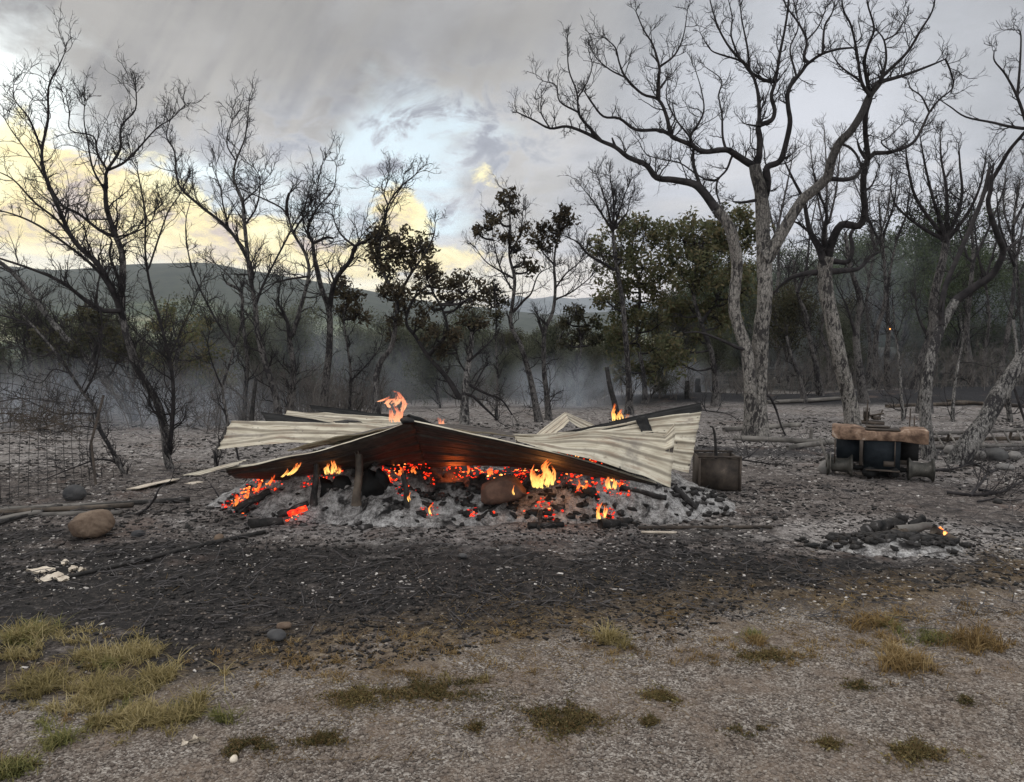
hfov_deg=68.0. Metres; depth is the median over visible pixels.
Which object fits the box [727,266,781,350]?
green tree
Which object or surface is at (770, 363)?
green tree
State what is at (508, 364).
hillside tree
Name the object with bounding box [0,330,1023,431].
burnt scrub
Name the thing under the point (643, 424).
burnt scrap
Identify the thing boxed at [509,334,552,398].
hillside tree
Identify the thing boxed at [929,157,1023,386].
burnt tree
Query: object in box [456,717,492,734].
weed mat
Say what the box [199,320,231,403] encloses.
bare tree
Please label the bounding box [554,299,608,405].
green tree
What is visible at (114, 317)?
hillside tree
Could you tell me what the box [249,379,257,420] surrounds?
charred snag
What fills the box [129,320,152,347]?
hillside tree
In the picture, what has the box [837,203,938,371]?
bare tree
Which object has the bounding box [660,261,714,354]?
green tree
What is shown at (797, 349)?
undergrowth bush
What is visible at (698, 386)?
stump
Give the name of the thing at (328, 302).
wide forked oak
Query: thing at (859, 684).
weed mat
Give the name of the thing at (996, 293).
green tree
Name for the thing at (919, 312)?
dark undergrowth tree
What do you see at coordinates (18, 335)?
hillside tree
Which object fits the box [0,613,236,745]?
dry grass
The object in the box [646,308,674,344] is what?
undergrowth bush
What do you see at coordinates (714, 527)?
iron pole
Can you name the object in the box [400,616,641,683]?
dry grass
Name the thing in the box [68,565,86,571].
bark flake
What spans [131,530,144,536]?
stone
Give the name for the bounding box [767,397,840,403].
fallen log
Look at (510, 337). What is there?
bush
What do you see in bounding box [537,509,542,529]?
charred timber
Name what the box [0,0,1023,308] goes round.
sky
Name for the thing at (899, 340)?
undergrowth bush
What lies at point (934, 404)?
fallen log
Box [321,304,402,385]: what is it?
hillside tree
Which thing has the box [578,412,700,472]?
roof sheet
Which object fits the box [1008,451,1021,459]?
stone
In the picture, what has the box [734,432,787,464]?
fallen branch
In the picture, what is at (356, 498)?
charred post
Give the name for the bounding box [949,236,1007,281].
green tree
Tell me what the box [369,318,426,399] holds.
hillside tree
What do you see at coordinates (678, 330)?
dark undergrowth tree
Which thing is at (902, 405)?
thin sapling
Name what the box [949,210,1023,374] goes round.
bare tree
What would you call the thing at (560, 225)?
leafy topped tree
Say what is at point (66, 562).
bark flake
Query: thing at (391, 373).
hillside tree
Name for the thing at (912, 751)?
weed mat
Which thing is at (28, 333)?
thicket tree
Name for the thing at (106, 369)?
thicket tree
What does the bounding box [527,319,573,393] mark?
hillside tree
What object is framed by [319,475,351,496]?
charred block
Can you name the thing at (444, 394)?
hillside tree
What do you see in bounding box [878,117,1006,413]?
fan crowned tree
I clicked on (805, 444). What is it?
fallen log
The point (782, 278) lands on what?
green tree
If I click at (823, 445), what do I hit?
fallen branch
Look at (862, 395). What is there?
burnt tree
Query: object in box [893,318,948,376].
undergrowth bush
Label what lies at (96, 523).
cracked boulder
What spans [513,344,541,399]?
hillside tree
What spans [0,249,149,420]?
mossy oak
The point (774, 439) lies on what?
fallen log
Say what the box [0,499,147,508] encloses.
plank
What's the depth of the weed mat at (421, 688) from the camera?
3.57 m
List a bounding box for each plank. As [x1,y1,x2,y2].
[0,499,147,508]
[0,502,133,513]
[0,504,62,524]
[0,510,41,518]
[37,510,122,515]
[80,497,189,504]
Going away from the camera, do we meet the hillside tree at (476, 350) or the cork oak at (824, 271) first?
the cork oak at (824, 271)
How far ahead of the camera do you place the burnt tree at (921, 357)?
20.03 m
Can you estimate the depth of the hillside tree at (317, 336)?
44.77 m
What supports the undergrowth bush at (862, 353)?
on the ground at (166, 283)
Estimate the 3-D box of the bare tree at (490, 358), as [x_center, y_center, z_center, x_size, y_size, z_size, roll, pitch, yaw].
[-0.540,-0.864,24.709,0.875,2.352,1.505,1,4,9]
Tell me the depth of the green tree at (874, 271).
35.74 m
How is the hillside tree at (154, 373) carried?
on the ground at (166, 283)
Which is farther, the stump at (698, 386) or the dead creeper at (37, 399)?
the stump at (698, 386)
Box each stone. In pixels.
[62,484,86,500]
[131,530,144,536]
[214,533,223,539]
[229,755,237,762]
[267,629,286,640]
[276,622,291,629]
[458,553,467,558]
[481,475,526,504]
[818,460,835,473]
[943,445,953,453]
[975,450,986,459]
[985,448,1008,460]
[992,498,1002,503]
[994,463,1014,469]
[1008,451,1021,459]
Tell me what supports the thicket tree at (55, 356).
on the ground at (166, 283)
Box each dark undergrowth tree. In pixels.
[648,286,702,358]
[744,274,824,388]
[747,299,781,371]
[817,290,879,349]
[851,292,892,366]
[899,291,979,377]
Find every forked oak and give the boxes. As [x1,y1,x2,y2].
[0,2,227,469]
[271,146,441,412]
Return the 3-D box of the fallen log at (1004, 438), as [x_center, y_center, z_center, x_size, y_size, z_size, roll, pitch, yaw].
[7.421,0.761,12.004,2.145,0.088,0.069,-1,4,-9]
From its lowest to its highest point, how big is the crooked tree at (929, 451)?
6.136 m
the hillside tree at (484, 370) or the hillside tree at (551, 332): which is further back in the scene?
the hillside tree at (484, 370)
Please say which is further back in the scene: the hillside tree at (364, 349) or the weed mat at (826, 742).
the hillside tree at (364, 349)
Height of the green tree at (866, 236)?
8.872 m
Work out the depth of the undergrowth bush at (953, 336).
28.52 m
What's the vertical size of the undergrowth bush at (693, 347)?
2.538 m
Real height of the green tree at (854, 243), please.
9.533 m
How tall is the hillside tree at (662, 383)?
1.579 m
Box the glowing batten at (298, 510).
[287,505,307,516]
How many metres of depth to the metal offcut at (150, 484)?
8.39 m
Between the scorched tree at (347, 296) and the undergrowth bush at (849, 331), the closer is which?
the scorched tree at (347, 296)
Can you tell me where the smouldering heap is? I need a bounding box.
[799,513,975,559]
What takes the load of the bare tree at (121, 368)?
on the ground at (166, 283)
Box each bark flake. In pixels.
[26,566,68,581]
[61,559,68,564]
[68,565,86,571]
[181,734,207,745]
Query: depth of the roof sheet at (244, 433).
7.64 m
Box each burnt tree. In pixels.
[751,140,805,383]
[768,311,827,402]
[779,178,833,395]
[789,114,856,388]
[816,215,870,402]
[838,158,905,390]
[841,142,907,386]
[874,171,925,389]
[900,257,954,388]
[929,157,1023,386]
[964,192,1023,386]
[972,131,1023,379]
[994,146,1023,349]
[998,280,1023,421]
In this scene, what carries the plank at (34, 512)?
on the ground at (166, 283)
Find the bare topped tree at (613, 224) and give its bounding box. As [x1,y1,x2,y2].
[549,152,663,414]
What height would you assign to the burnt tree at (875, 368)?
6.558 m
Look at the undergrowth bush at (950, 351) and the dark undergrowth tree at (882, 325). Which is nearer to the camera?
the undergrowth bush at (950, 351)
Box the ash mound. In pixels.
[185,447,762,531]
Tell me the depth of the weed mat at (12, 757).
3.00 m
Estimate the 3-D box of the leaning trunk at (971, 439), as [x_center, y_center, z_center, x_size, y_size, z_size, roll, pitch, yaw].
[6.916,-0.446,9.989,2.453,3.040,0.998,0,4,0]
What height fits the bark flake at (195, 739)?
0.046 m
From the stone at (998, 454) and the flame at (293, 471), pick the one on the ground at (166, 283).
the stone at (998, 454)
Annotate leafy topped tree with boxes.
[460,171,566,422]
[517,197,621,420]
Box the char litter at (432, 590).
[0,416,1023,707]
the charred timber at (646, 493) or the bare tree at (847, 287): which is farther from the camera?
the bare tree at (847, 287)
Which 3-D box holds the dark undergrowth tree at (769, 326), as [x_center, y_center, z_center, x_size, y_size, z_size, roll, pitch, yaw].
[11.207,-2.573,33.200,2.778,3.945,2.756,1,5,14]
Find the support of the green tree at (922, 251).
on the ground at (166, 283)
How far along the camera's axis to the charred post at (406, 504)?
6.84 m
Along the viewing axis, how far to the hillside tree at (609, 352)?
24.44 m
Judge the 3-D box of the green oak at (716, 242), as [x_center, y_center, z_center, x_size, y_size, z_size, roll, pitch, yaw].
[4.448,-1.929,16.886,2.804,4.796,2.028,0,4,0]
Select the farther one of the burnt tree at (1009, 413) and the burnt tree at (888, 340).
the burnt tree at (888, 340)
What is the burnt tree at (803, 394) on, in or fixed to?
on the ground at (166, 283)
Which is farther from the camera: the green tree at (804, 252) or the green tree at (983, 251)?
the green tree at (983, 251)
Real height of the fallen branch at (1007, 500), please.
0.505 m
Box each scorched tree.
[329,267,387,410]
[477,277,510,419]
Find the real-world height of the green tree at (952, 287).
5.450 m
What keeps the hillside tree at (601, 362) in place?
on the ground at (166, 283)
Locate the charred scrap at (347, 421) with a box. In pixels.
[333,420,362,422]
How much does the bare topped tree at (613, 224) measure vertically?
5.515 m
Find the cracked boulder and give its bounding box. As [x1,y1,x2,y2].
[67,509,115,538]
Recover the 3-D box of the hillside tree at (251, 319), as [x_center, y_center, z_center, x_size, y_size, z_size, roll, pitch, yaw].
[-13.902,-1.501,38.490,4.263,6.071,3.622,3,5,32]
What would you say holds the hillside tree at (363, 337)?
on the ground at (166, 283)
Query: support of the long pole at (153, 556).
on the ground at (166, 283)
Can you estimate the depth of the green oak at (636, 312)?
17.82 m
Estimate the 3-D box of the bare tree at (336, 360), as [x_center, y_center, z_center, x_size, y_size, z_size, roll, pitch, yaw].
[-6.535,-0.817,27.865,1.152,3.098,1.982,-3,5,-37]
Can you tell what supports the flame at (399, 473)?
on the ash mound
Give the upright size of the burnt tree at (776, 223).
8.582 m
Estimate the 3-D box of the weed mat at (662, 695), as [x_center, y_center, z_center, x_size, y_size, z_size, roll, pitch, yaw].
[0.694,1.429,3.538,0.236,0.095,0.312,-4,6,-40]
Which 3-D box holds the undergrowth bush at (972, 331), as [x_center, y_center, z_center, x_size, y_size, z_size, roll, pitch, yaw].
[17.550,-1.470,28.671,1.705,2.359,1.963,-1,4,-7]
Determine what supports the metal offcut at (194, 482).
on the ground at (166, 283)
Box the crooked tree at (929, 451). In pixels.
[909,8,1023,460]
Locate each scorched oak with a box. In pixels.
[143,299,240,411]
[347,158,447,413]
[402,249,536,427]
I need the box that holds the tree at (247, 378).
[213,256,284,420]
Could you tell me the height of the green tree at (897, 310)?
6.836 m
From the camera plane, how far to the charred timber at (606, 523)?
6.66 m
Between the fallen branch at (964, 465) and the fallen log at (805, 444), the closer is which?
the fallen branch at (964, 465)
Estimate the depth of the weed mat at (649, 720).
3.31 m
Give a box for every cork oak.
[508,0,990,436]
[772,76,904,426]
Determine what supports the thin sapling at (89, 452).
on the ground at (166, 283)
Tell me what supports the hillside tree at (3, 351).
on the ground at (166, 283)
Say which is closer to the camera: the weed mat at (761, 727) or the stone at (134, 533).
the weed mat at (761, 727)
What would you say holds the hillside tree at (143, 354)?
on the ground at (166, 283)
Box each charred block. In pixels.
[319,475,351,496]
[361,468,390,497]
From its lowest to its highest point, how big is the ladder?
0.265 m
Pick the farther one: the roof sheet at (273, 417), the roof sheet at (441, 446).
the roof sheet at (273, 417)
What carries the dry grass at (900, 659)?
on the ground at (166, 283)
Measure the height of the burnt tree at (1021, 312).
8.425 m
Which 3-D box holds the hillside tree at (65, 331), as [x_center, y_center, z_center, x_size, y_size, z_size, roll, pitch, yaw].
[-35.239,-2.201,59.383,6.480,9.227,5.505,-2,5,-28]
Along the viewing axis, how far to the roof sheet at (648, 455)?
6.42 m
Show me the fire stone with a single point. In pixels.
(497, 490)
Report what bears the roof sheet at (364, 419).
on the ash mound
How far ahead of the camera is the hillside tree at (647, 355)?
24.15 m
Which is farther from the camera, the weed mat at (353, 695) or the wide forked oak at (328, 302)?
the wide forked oak at (328, 302)
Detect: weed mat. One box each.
[0,750,50,775]
[215,728,279,760]
[277,725,366,749]
[301,679,405,716]
[319,661,532,721]
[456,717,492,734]
[492,684,653,758]
[629,680,695,716]
[636,707,661,729]
[707,643,835,667]
[713,719,783,740]
[796,732,855,751]
[834,674,884,694]
[857,729,1013,775]
[934,689,1006,708]
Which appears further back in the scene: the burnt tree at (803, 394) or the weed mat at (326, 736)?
the burnt tree at (803, 394)
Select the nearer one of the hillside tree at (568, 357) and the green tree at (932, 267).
the hillside tree at (568, 357)
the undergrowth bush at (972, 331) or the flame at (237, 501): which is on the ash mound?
the flame at (237, 501)
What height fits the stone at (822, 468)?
0.207 m
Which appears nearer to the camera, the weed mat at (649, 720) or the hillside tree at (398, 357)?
the weed mat at (649, 720)
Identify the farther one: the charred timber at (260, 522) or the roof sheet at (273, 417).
the roof sheet at (273, 417)
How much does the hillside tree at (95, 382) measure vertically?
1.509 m
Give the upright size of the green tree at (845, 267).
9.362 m
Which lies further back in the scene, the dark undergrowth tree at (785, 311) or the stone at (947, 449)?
the dark undergrowth tree at (785, 311)
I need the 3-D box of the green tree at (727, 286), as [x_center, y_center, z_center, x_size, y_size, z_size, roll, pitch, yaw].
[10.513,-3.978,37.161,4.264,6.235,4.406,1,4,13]
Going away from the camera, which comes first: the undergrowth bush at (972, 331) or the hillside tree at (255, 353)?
the hillside tree at (255, 353)
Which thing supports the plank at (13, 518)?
on the ground at (166, 283)
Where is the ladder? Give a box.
[919,429,1023,448]
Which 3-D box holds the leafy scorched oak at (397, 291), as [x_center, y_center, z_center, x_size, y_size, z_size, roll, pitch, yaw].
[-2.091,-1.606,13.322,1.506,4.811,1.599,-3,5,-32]
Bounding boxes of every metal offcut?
[127,478,179,488]
[184,481,202,483]
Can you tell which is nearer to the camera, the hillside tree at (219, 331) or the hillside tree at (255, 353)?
the hillside tree at (255, 353)
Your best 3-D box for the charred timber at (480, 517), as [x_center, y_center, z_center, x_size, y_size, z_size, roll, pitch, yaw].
[-0.203,1.087,6.862,0.046,0.125,0.375,3,5,35]
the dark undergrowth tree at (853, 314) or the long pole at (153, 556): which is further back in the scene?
the dark undergrowth tree at (853, 314)
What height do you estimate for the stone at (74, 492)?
0.182 m
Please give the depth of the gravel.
3.28 m
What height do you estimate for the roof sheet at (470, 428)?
0.305 m
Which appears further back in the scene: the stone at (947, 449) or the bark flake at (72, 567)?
the stone at (947, 449)
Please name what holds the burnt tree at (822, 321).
on the ground at (166, 283)
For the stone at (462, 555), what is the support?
on the ground at (166, 283)
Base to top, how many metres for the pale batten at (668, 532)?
0.025 m
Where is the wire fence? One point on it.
(91, 441)
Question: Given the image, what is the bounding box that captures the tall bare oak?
[147,69,337,414]
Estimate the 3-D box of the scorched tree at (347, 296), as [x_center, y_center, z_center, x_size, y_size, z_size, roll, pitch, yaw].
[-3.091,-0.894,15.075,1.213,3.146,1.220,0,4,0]
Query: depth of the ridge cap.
6.64 m
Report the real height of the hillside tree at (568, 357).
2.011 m
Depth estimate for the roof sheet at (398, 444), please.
6.94 m
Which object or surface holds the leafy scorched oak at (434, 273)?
on the ground at (166, 283)
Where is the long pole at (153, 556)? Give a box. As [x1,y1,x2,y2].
[66,530,265,578]
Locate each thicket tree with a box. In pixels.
[6,277,48,411]
[23,299,85,410]
[36,319,102,414]
[52,290,88,408]
[58,290,133,411]
[90,346,118,406]
[91,310,156,416]
[142,318,193,409]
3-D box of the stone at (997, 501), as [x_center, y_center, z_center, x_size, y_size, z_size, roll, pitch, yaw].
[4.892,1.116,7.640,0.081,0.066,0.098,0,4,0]
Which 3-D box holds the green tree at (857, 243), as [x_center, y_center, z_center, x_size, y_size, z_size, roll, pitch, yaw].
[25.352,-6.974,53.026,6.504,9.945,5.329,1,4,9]
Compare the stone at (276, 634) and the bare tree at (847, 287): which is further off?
the bare tree at (847, 287)
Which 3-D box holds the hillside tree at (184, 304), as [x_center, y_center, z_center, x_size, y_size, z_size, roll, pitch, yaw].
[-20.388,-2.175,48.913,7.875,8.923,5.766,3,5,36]
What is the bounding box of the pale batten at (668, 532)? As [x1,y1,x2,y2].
[641,531,676,533]
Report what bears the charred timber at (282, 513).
on the ash mound
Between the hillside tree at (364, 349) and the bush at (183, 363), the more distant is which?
the bush at (183, 363)
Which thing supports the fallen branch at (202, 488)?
on the ground at (166, 283)
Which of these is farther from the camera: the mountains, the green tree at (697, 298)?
the mountains
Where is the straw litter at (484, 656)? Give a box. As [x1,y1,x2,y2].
[0,536,1023,767]
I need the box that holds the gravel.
[0,564,1023,781]
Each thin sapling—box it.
[78,392,124,477]
[865,283,920,421]
[933,289,1007,421]
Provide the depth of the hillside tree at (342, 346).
43.16 m
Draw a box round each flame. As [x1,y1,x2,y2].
[233,475,274,505]
[281,464,300,476]
[324,462,340,473]
[377,394,406,422]
[398,467,415,474]
[467,466,492,474]
[530,462,555,488]
[596,505,606,518]
[605,478,616,488]
[612,404,623,420]
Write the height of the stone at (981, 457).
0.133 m
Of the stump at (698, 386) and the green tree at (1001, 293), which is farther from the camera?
the green tree at (1001, 293)
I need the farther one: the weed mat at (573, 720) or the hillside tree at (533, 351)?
the hillside tree at (533, 351)
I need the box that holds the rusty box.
[692,450,741,491]
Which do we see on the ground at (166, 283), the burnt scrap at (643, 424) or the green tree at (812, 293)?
the green tree at (812, 293)
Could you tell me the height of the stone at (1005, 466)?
0.088 m
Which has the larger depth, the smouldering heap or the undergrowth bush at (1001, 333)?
the undergrowth bush at (1001, 333)
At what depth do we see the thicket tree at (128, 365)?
14.89 m
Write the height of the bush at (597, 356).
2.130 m
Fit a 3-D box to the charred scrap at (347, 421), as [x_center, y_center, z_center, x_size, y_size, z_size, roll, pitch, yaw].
[-1.792,0.341,8.254,0.307,0.050,0.226,-2,5,-29]
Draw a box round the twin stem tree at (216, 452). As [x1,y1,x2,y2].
[163,166,257,466]
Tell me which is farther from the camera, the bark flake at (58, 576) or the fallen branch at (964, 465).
the fallen branch at (964, 465)
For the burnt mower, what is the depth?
8.93 m
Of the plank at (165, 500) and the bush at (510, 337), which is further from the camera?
the bush at (510, 337)
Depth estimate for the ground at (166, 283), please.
4.75 m
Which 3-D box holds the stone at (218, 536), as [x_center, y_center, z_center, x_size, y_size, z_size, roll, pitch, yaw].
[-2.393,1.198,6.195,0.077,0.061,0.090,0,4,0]
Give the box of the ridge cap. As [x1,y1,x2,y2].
[400,414,431,424]
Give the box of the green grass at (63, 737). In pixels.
[0,610,965,781]
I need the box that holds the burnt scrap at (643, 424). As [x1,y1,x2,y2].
[635,415,652,432]
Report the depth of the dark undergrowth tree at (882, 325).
33.24 m
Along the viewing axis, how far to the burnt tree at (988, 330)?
23.93 m
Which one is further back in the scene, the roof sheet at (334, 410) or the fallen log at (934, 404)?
the fallen log at (934, 404)
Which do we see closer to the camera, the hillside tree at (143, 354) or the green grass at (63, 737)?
the green grass at (63, 737)
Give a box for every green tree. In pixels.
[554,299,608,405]
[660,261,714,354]
[669,231,744,370]
[686,251,755,326]
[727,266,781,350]
[743,252,781,365]
[748,267,795,361]
[770,234,841,366]
[786,251,850,354]
[812,236,870,303]
[833,212,920,335]
[833,225,913,355]
[834,231,899,295]
[846,238,909,344]
[847,254,915,360]
[854,217,984,369]
[871,185,1009,378]
[893,236,962,324]
[902,230,1022,381]
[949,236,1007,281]
[977,252,1023,355]
[979,232,1023,342]
[980,256,1018,314]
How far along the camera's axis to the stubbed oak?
13.74 m
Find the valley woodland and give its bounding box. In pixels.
[1,315,916,404]
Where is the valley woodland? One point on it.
(883, 342)
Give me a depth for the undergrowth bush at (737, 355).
32.09 m
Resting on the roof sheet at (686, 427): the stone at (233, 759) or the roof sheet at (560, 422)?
the roof sheet at (560, 422)
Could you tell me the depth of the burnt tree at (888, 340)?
20.93 m
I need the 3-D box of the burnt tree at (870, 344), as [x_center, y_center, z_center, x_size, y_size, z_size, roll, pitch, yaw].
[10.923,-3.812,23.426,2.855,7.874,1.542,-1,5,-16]
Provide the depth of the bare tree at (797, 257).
28.45 m
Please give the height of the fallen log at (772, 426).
0.079 m
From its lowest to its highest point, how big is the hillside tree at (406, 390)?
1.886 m
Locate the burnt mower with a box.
[819,400,934,481]
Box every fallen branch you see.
[136,467,177,514]
[184,467,247,496]
[693,393,742,421]
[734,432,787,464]
[796,439,833,449]
[935,444,1023,472]
[947,449,1023,496]
[976,475,1023,506]
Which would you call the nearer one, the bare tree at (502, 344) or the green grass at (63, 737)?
the green grass at (63, 737)
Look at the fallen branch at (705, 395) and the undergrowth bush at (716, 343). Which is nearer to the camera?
the fallen branch at (705, 395)
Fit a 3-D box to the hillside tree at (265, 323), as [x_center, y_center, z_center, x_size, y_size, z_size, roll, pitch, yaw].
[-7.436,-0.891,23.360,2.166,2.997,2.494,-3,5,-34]
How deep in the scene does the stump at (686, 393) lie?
18.30 m
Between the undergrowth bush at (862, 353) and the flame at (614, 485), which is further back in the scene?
the undergrowth bush at (862, 353)
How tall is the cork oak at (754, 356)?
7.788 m
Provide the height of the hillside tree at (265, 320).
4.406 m
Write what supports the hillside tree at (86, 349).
on the ground at (166, 283)
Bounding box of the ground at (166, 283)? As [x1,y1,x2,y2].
[0,263,1023,781]
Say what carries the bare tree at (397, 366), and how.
on the ground at (166, 283)
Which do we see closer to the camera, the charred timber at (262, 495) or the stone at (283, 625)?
the stone at (283, 625)
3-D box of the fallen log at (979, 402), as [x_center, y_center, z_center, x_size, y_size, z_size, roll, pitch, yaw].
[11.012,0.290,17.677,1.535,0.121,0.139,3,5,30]
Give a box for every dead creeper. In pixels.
[0,392,94,445]
[0,398,84,402]
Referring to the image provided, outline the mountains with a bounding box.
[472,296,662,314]
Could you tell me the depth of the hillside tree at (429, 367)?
19.23 m
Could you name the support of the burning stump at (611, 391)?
on the ground at (166, 283)
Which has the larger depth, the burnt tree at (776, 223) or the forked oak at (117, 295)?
the burnt tree at (776, 223)
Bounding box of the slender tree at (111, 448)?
[0,253,132,480]
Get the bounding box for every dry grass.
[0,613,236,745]
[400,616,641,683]
[664,599,1021,695]
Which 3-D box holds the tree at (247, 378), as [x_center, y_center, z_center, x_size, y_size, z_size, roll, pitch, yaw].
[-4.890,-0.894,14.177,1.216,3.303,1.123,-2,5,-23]
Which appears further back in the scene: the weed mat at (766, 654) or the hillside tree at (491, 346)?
the hillside tree at (491, 346)
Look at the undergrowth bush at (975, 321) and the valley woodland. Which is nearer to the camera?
the undergrowth bush at (975, 321)
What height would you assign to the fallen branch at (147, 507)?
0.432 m
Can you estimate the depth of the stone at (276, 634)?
4.18 m
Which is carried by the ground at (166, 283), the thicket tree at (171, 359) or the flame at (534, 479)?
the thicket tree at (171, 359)
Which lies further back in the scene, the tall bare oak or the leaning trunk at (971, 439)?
the tall bare oak
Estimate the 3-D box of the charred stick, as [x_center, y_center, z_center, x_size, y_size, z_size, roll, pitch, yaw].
[2.242,0.671,8.434,0.094,0.575,0.046,2,5,22]
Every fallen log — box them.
[722,422,800,431]
[733,435,833,444]
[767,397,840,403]
[786,439,832,449]
[885,401,967,407]
[934,436,1023,440]
[947,399,1023,407]
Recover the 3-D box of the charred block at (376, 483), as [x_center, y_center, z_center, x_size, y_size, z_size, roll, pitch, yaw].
[-1.279,0.855,7.093,0.331,0.261,0.198,-3,5,-35]
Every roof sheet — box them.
[182,459,246,475]
[217,421,385,449]
[225,420,425,480]
[261,412,330,422]
[284,410,400,425]
[287,423,401,450]
[310,405,404,417]
[413,420,656,483]
[432,423,533,436]
[514,423,674,487]
[537,412,568,433]
[565,412,593,427]
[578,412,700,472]
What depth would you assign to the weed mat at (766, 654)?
3.97 m
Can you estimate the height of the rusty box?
0.388 m
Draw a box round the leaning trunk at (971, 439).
[946,345,1023,464]
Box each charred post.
[310,448,319,505]
[351,451,362,506]
[401,468,409,508]
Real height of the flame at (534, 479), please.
0.266 m
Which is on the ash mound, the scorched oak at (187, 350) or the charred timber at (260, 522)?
the charred timber at (260, 522)
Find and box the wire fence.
[0,373,104,498]
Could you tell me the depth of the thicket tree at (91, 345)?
17.77 m
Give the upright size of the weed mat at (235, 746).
0.076 m
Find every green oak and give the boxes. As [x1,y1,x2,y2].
[583,208,685,402]
[650,197,775,406]
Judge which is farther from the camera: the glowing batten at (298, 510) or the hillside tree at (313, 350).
the hillside tree at (313, 350)
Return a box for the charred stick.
[710,426,717,458]
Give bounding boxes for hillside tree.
[0,298,94,399]
[0,314,40,399]
[18,311,99,391]
[40,321,108,412]
[59,307,143,400]
[82,362,115,401]
[115,333,160,395]
[127,348,182,402]
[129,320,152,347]
[139,288,231,402]
[189,309,252,404]
[198,302,270,396]
[218,352,250,403]
[220,315,303,399]
[230,301,320,387]
[242,302,325,397]
[246,314,297,402]
[268,302,323,403]
[286,298,338,403]
[320,328,375,401]
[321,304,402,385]
[333,322,394,404]
[340,342,388,403]
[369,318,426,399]
[374,321,427,399]
[379,358,405,399]
[399,349,432,397]
[400,321,466,407]
[407,318,475,398]
[432,350,471,397]
[436,293,497,395]
[438,359,470,398]
[473,329,540,394]
[473,354,493,394]
[481,345,524,400]
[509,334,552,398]
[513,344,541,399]
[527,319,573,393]
[549,336,597,403]
[583,335,618,394]
[591,328,635,385]
[630,349,653,387]
[641,345,678,397]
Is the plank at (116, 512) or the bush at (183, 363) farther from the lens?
the bush at (183, 363)
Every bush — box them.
[161,347,199,378]
[193,334,229,379]
[220,329,268,405]
[491,327,536,359]
[568,336,604,396]
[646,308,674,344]
[674,323,719,372]
[685,320,740,378]
[726,326,752,372]
[783,329,802,361]
[808,303,867,376]
[811,313,867,377]
[890,332,912,360]
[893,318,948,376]
[911,322,961,371]
[924,315,962,373]
[945,321,1003,379]
[952,314,994,373]
[974,321,1019,376]
[984,309,1020,361]
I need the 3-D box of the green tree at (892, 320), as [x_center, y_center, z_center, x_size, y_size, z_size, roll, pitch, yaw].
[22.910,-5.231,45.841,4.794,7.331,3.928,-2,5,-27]
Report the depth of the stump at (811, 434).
12.27 m
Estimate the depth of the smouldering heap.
6.04 m
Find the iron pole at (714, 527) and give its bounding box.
[638,525,771,528]
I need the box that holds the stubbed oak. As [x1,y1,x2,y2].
[216,129,347,412]
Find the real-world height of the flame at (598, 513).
0.155 m
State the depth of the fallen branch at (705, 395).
15.63 m
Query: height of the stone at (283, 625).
0.042 m
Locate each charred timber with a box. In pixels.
[233,489,270,512]
[248,517,283,528]
[276,501,308,516]
[476,503,501,520]
[527,521,563,528]
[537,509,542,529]
[565,403,701,431]
[597,518,620,528]
[619,484,666,499]
[673,485,698,508]
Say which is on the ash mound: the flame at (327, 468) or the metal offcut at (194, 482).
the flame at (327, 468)
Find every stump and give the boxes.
[605,367,619,420]
[684,381,689,398]
[695,378,700,391]
[809,427,812,438]
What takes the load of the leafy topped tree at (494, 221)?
on the ground at (166, 283)
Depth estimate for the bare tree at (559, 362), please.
26.86 m
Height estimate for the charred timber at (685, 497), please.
0.220 m
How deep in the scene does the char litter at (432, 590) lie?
5.43 m
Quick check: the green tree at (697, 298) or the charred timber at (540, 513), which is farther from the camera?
the green tree at (697, 298)
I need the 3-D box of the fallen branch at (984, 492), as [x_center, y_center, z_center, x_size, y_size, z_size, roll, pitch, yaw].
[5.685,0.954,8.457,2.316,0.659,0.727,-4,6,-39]
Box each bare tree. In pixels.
[99,328,141,410]
[131,317,167,378]
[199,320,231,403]
[299,313,321,405]
[313,328,346,401]
[380,342,409,400]
[386,327,422,398]
[483,324,516,396]
[485,332,505,375]
[540,302,574,390]
[772,226,820,375]
[833,265,865,315]
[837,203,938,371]
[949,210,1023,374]
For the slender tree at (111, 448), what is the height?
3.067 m
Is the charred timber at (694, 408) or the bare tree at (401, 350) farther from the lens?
the bare tree at (401, 350)
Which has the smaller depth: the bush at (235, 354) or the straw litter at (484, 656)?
the straw litter at (484, 656)
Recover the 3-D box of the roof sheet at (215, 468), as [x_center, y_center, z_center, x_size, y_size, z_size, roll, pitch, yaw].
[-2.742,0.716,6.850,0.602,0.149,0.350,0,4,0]
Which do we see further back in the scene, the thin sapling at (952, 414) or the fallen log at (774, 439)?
the thin sapling at (952, 414)
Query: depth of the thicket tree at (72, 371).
15.79 m
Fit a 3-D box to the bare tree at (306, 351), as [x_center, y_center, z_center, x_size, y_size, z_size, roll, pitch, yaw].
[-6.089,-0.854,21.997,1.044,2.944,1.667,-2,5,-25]
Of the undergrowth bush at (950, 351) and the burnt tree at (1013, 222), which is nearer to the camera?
the burnt tree at (1013, 222)
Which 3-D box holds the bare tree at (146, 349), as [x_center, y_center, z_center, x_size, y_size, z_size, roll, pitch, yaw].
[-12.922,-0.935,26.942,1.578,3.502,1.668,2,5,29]
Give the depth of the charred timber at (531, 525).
6.61 m
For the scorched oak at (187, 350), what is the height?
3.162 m

